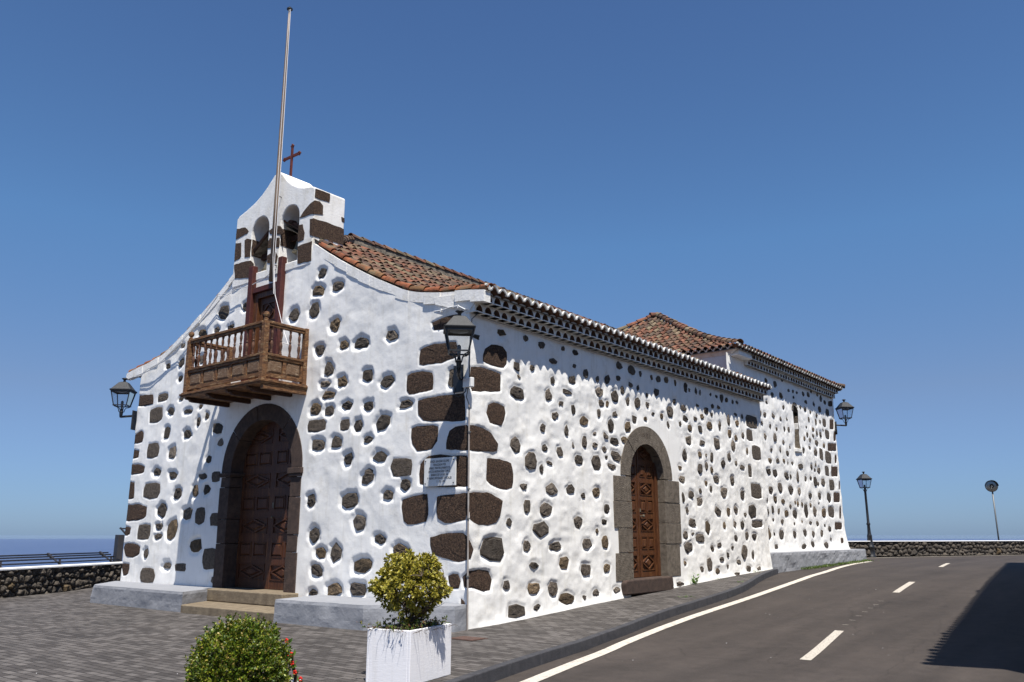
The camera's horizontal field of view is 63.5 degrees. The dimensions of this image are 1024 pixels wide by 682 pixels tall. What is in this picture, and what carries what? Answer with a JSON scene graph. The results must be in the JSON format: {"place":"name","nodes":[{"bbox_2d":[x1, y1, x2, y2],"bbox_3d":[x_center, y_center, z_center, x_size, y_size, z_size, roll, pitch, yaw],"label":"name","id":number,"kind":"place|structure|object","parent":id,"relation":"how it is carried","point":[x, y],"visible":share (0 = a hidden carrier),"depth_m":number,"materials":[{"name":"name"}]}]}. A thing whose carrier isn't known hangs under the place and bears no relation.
{"place":"outdoors","nodes":[
{"label":"outdoors","id":0,"kind":"place"},
{"bbox_2d":[0,570,767,681],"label":"paving","id":1,"kind":"structure","parent":0,"point":[73,636],"depth_m":13.22,"materials":[{"name":"grey stone"}]},
{"bbox_2d":[0,562,122,597],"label":"parapet wall","id":2,"kind":"structure","parent":1,"relation":"on","point":[25,581],"depth_m":23.81,"materials":[{"name":"stone"}]},
{"bbox_2d":[0,551,119,567],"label":"tube railing","id":3,"kind":"object","parent":2,"relation":"on","point":[59,562],"visible":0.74,"depth_m":24.99,"materials":[{"name":"grey metal"}]},
{"bbox_2d":[90,581,212,611],"bbox_3d":[-8.861,6.141,19.967,5.637,0.450,1.352,-10,-17,37],"label":"masonry bench","id":4,"kind":"object","parent":1,"relation":"on","point":[165,597],"visible":0.9,"depth_m":18.97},
{"bbox_2d":[273,595,466,631],"bbox_3d":[-2.731,5.012,15.168,4.090,0.450,1.370,-10,-17,37],"label":"masonry bench","id":5,"kind":"object","parent":1,"relation":"on","point":[338,612],"visible":0.72,"depth_m":14.77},
{"bbox_2d":[366,622,450,681],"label":"planter","id":6,"kind":"object","parent":1,"relation":"on","point":[409,656],"visible":0.84,"depth_m":9.25,"materials":[{"name":"concrete"}]},
{"bbox_2d":[356,615,457,638],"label":"trailing plants","id":7,"kind":"object","parent":6,"relation":"in","point":[402,626],"visible":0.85,"depth_m":9.48,"materials":[{"name":"green plant"}]},
{"bbox_2d":[367,548,453,628],"bbox_3d":[-1.153,2.920,9.751,1.051,0.956,1.050,-10,-17,37],"label":"variegated shrub","id":8,"kind":"object","parent":6,"relation":"in","point":[411,572],"visible":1,"depth_m":9.55,"materials":[{"name":"yellow plant"}]},
{"bbox_2d":[451,636,487,640],"bbox_3d":[-0.705,4.732,13.168,0.520,0.012,0.400,-10,-17,37],"label":"utility cover","id":9,"kind":"object","parent":1,"relation":"on","point":[468,638],"visible":0.86,"depth_m":13.09,"materials":[{"name":"brown metal"}]},
{"bbox_2d":[120,173,849,628],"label":"church","id":10,"kind":"structure","parent":1,"relation":"on","point":[264,461],"depth_m":18.86,"materials":[{"name":"white paint"}]},
{"bbox_2d":[110,378,136,429],"bbox_3d":[-10.880,1.766,23.269,0.741,1.500,0.576,1,-13,-6],"label":"wall lantern","id":11,"kind":"object","parent":10,"relation":"attached to","point":[124,387],"depth_m":23.16,"materials":[{"name":"black metal"}]},
{"bbox_2d":[135,268,276,376],"bbox_3d":[-8.170,-0.364,21.645,6.414,1.917,0.054,-10,-17,37],"label":"cable","id":12,"kind":"object","parent":10,"relation":"attached to","point":[184,337],"visible":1,"depth_m":21.86,"materials":[{"name":"grey plastic"}]},
{"bbox_2d":[235,422,276,588],"bbox_3d":[-6.024,3.802,19.498,1.244,3.870,0.068,-10,-17,37],"label":"main door","id":13,"kind":"structure","parent":10,"relation":"in","point":[257,484],"depth_m":19.43,"materials":[{"name":"brown wood"}]},
{"bbox_2d":[261,254,266,270],"bbox_3d":[-6.104,-1.973,20.888,0.641,0.530,0.396,-27,-30,63],"label":"bell","id":14,"kind":"object","parent":10,"relation":"hanging from","point":[264,257],"visible":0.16,"depth_m":20.97,"materials":[{"name":"brown metal"}]},
{"bbox_2d":[255,296,275,378],"bbox_3d":[-5.895,0.078,19.893,0.710,2.360,0.068,-10,-17,37],"label":"balcony door","id":15,"kind":"structure","parent":10,"relation":"in","point":[267,304],"depth_m":20.07,"materials":[{"name":"brown wood"}]},
{"bbox_2d":[266,424,293,589],"bbox_3d":[-5.109,3.625,18.748,1.124,3.870,0.105,-10,-17,37],"label":"main door","id":16,"kind":"structure","parent":10,"relation":"in","point":[282,461],"depth_m":18.83,"materials":[{"name":"brown wood"}]},
{"bbox_2d":[269,7,292,343],"bbox_3d":[-5.447,-4.236,20.125,0.232,9.374,1.281,10,-16,-35],"label":"flagpole","id":17,"kind":"object","parent":10,"relation":"attached to","point":[275,215],"visible":0.94,"depth_m":20.48,"materials":[{"name":"grey metal"}]},
{"bbox_2d":[283,144,300,176],"bbox_3d":[-5.687,-4.515,21.315,0.750,1.233,0.060,-10,-17,37],"label":"cross","id":18,"kind":"object","parent":10,"relation":"on","point":[292,156],"visible":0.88,"depth_m":21.33,"materials":[{"name":"red paint"}]},
{"bbox_2d":[291,234,297,254],"bbox_3d":[-5.159,-2.370,20.205,0.641,0.530,0.396,-27,-30,63],"label":"bell","id":19,"kind":"object","parent":10,"relation":"hanging from","point":[294,238],"visible":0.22,"depth_m":20.25,"materials":[{"name":"brown metal"}]},
{"bbox_2d":[424,457,456,486],"bbox_3d":[-1.348,2.441,15.440,0.800,0.520,0.048,-10,-17,37],"label":"plaque","id":20,"kind":"object","parent":10,"relation":"attached to","point":[439,471],"visible":1,"depth_m":15.42,"materials":[{"name":"grey stone"}]},
{"bbox_2d":[434,305,465,312],"bbox_3d":[-1.207,-0.595,16.035,0.858,0.147,0.054,-10,-17,37],"label":"cable","id":21,"kind":"object","parent":10,"relation":"attached to","point":[457,306],"visible":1,"depth_m":16.03,"materials":[{"name":"grey plastic"}]},
{"bbox_2d":[443,309,475,392],"bbox_3d":[-0.991,0.169,15.302,0.576,1.430,1.050,1,-13,-6],"label":"wall lantern","id":22,"kind":"object","parent":10,"relation":"attached to","point":[458,325],"depth_m":15.03,"materials":[{"name":"black metal"}]},
{"bbox_2d":[453,312,478,629],"bbox_3d":[-0.865,2.246,15.065,0.479,5.727,0.149,-5,-14,20],"label":"electrical conduit","id":23,"kind":"object","parent":10,"relation":"attached to","point":[468,382],"visible":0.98,"depth_m":15.03,"materials":[{"name":"grey metal"}]},
{"bbox_2d":[475,314,751,400],"bbox_3d":[3.397,0.681,20.794,0.015,0.034,13.110,-10,-17,37],"label":"cable","id":24,"kind":"object","parent":10,"relation":"attached to","point":[605,355],"visible":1,"depth_m":19.11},
{"bbox_2d":[626,452,639,577],"bbox_3d":[2.803,3.984,19.748,0.068,3.210,0.720,-10,-17,37],"label":"side door","id":25,"kind":"structure","parent":10,"relation":"in","point":[633,476],"depth_m":19.85,"materials":[{"name":"brown wood"}]},
{"bbox_2d":[636,446,656,576],"bbox_3d":[3.329,4.112,20.293,0.168,3.210,0.790,-10,-17,37],"label":"side door","id":26,"kind":"structure","parent":10,"relation":"in","point":[644,464],"depth_m":20.27,"materials":[{"name":"brown wood"}]},
{"bbox_2d":[792,402,801,452],"bbox_3d":[10.487,3.268,31.151,0.550,1.906,0.712,-10,-17,37],"label":"blind window","id":27,"kind":"structure","parent":10,"relation":"in","point":[794,408],"depth_m":31.21,"materials":[{"name":"paint"}]},
{"bbox_2d":[835,399,853,434],"bbox_3d":[13.881,3.174,34.665,0.762,1.500,0.576,1,-13,-6],"label":"wall lantern","id":28,"kind":"object","parent":10,"relation":"attached to","point":[841,407],"depth_m":34.59,"materials":[{"name":"black metal"}]},
{"bbox_2d":[691,573,698,583],"bbox_3d":[4.650,6.037,21.019,0.206,0.285,0.307,-7,-15,29],"label":"weed","id":29,"kind":"object","parent":1,"relation":"on","point":[694,581],"visible":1,"depth_m":20.98,"materials":[{"name":"green plant"}]},
{"bbox_2d":[0,539,1023,567],"bbox_3d":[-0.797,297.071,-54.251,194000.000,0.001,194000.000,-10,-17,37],"label":"sea","id":30,"kind":"structure","parent":0,"point":[25,546],"depth_m":21593.07,"materials":[{"name":"blue liquid"}]},
{"bbox_2d":[0,0,1023,538],"label":"sky","id":31,"kind":"structure","parent":0,"point":[834,189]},
{"bbox_2d":[495,555,1023,681],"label":"road","id":32,"kind":"structure","parent":0,"point":[959,619],"depth_m":13.84,"materials":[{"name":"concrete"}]},
{"bbox_2d":[445,569,777,681],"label":"kerb","id":33,"kind":"structure","parent":32,"relation":"on","point":[500,671],"depth_m":13.21,"materials":[{"name":"grey concrete"}]},
{"bbox_2d":[521,561,871,681],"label":"road edge line","id":34,"kind":"object","parent":32,"relation":"on","point":[554,671],"visible":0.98,"depth_m":14.22,"materials":[{"name":"paint"}]},
{"bbox_2d":[770,549,866,572],"bbox_3d":[10.728,7.899,29.806,1.254,0.664,10.783,-10,-17,37],"label":"masonry bench","id":35,"kind":"object","parent":32,"relation":"on","point":[786,561],"visible":0.77,"depth_m":28.31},
{"bbox_2d":[801,559,878,569],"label":"grass verge","id":36,"kind":"object","parent":32,"relation":"on","point":[836,564],"depth_m":29.50,"materials":[{"name":"green plant"}]},
{"bbox_2d":[856,471,876,557],"bbox_3d":[16.261,7.914,37.850,0.523,3.860,0.523,1,-13,-6],"label":"street lamp","id":37,"kind":"object","parent":32,"relation":"on","point":[859,479],"visible":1,"depth_m":37.82,"materials":[{"name":"black metal"}]},
{"bbox_2d":[801,563,949,659],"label":"road dashes","id":38,"kind":"object","parent":32,"relation":"on","point":[822,645],"visible":1,"depth_m":13.07,"materials":[{"name":"paint"}]},
{"bbox_2d":[848,540,1023,556],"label":"parapet wall","id":39,"kind":"structure","parent":32,"relation":"on","point":[941,548],"depth_m":38.84,"materials":[{"name":"stone"}]},
{"bbox_2d":[985,480,999,539],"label":"traffic mirror","id":40,"kind":"object","parent":32,"relation":"on","point":[991,486],"visible":0.98,"depth_m":43.20,"materials":[{"name":"grey metal"}]},
{"bbox_3d":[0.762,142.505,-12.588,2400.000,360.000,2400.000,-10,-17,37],"label":"terrain","id":41,"kind":"structure","parent":0,"visible":0},
{"bbox_2d":[113,527,124,561],"bbox_3d":[-13.157,7.612,29.940,0.586,1.694,4.348,-2,-13,8],"label":"metal gate post","id":42,"kind":"object","parent":41,"relation":"on","point":[118,547],"visible":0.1,"depth_m":27.93,"materials":[{"name":"grey metal"}]},
{"bbox_3d":[-2.001,2.700,5.751,0.580,0.577,0.900,-6,-15,25],"label":"planter","id":43,"kind":"object","parent":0,"visible":0},
{"bbox_2d":[182,612,294,681],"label":"box bush","id":44,"kind":"object","parent":43,"relation":"in","point":[255,650],"visible":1,"depth_m":5.68,"materials":[{"name":"green plant"}]},
{"bbox_2d":[285,638,303,681],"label":"red flowering plant","id":45,"kind":"object","parent":43,"relation":"in","point":[296,678],"visible":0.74,"depth_m":5.99,"materials":[{"name":"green plant"}]}
]}

